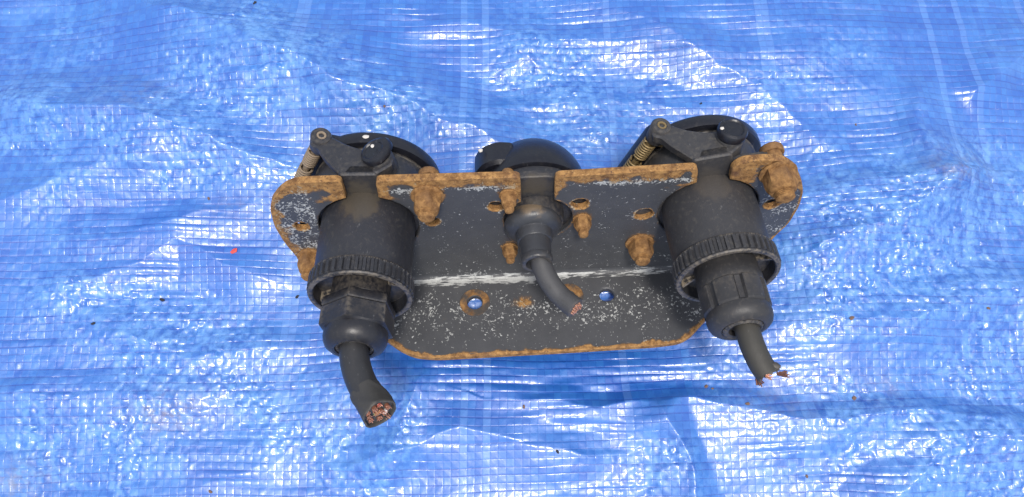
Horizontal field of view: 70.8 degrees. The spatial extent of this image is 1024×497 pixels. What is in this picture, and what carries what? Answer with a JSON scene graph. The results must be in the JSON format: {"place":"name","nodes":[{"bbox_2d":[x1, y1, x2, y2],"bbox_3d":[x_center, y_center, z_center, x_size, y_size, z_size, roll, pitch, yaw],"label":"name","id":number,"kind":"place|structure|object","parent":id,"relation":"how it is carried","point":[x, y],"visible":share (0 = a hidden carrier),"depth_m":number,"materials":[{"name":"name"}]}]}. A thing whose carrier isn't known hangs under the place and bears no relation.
{"place":"outdoors","nodes":[
{"label":"outdoors","id":0,"kind":"place"},
{"label":"ground","id":1,"kind":"structure","parent":0,"visible":0},
{"bbox_2d":[0,0,1023,496],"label":"tarp","id":2,"kind":"object","parent":1,"relation":"on","point":[134,134],"visible":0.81,"depth_m":0.51,"materials":[{"name":"blue plastic"}]},
{"bbox_2d":[270,115,802,427],"bbox_3d":[0.018,0.016,0.456,0.331,0.118,0.181,-2,76,-1],"label":"socket bracket","id":3,"kind":"object","parent":2,"relation":"on","point":[664,232],"visible":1,"depth_m":0.44,"materials":[{"name":"metal"}]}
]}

